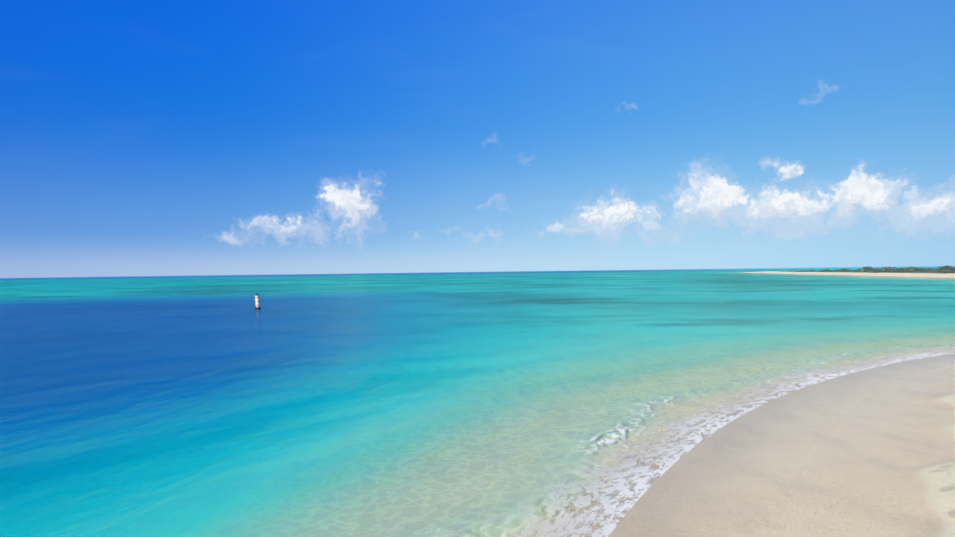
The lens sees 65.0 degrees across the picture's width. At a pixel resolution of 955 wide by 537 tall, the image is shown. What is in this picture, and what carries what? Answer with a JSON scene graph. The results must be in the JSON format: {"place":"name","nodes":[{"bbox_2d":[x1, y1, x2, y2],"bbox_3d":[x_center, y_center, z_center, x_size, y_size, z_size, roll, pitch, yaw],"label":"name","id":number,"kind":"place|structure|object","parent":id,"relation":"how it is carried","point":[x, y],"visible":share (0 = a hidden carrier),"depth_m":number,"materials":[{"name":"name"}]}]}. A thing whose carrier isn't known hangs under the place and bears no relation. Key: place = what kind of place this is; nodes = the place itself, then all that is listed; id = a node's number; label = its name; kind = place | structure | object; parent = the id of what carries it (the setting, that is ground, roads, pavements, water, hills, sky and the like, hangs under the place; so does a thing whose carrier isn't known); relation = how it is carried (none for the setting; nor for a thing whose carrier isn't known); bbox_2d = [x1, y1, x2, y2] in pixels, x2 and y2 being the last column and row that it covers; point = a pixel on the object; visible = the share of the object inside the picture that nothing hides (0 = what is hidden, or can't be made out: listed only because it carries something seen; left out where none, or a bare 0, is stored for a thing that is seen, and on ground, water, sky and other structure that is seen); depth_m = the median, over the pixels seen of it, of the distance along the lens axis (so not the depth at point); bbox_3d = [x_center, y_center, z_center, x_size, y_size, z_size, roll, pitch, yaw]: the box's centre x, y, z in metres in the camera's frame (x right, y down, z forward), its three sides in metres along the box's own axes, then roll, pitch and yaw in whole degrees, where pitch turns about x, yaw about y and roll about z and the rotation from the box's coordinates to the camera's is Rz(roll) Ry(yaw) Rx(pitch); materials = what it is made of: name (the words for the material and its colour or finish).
{"place":"outdoors","nodes":[
{"label":"outdoors","id":0,"kind":"place"},
{"bbox_2d":[0,266,954,536],"bbox_3d":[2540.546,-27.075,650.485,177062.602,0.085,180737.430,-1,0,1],"label":"water","id":1,"kind":"structure","parent":0,"point":[520,404],"depth_m":13.56,"materials":[{"name":"teal liquid"}]},
{"bbox_2d":[255,293,260,309],"bbox_3d":[-12.733,2.251,43.423,0.316,1.708,0.316,-4,3,-22],"label":"buoy","id":2,"kind":"object","parent":1,"relation":"in","point":[257,305],"visible":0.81,"depth_m":43.30,"materials":[{"name":"white plastic"}]},
{"bbox_2d":[0,0,954,277],"label":"sky","id":3,"kind":"structure","parent":0,"point":[138,137],"materials":[{"name":"blue"}]},
{"bbox_2d":[608,271,954,536],"bbox_3d":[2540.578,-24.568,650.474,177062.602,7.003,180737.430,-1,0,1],"label":"ground","id":4,"kind":"structure","parent":0,"point":[868,453],"depth_m":7.50,"materials":[{"name":"beige sand"}]},
{"bbox_2d":[860,268,877,271],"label":"scrub bush","id":5,"kind":"object","parent":4,"relation":"on","point":[866,270],"visible":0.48,"depth_m":191.69,"materials":[{"name":"green plant"}]},
{"bbox_2d":[883,269,896,271],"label":"scrub bush","id":6,"kind":"object","parent":4,"relation":"on","point":[891,270],"visible":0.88,"depth_m":177.89,"materials":[{"name":"green plant"}]},
{"bbox_2d":[935,265,954,270],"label":"scrub bush","id":7,"kind":"object","parent":4,"relation":"on","point":[946,267],"visible":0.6,"depth_m":162.09,"materials":[{"name":"green plant"}]},
{"bbox_2d":[937,270,953,272],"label":"scrub bush","id":8,"kind":"object","parent":4,"relation":"on","point":[944,271],"visible":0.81,"depth_m":144.17,"materials":[{"name":"green plant"}]}
]}

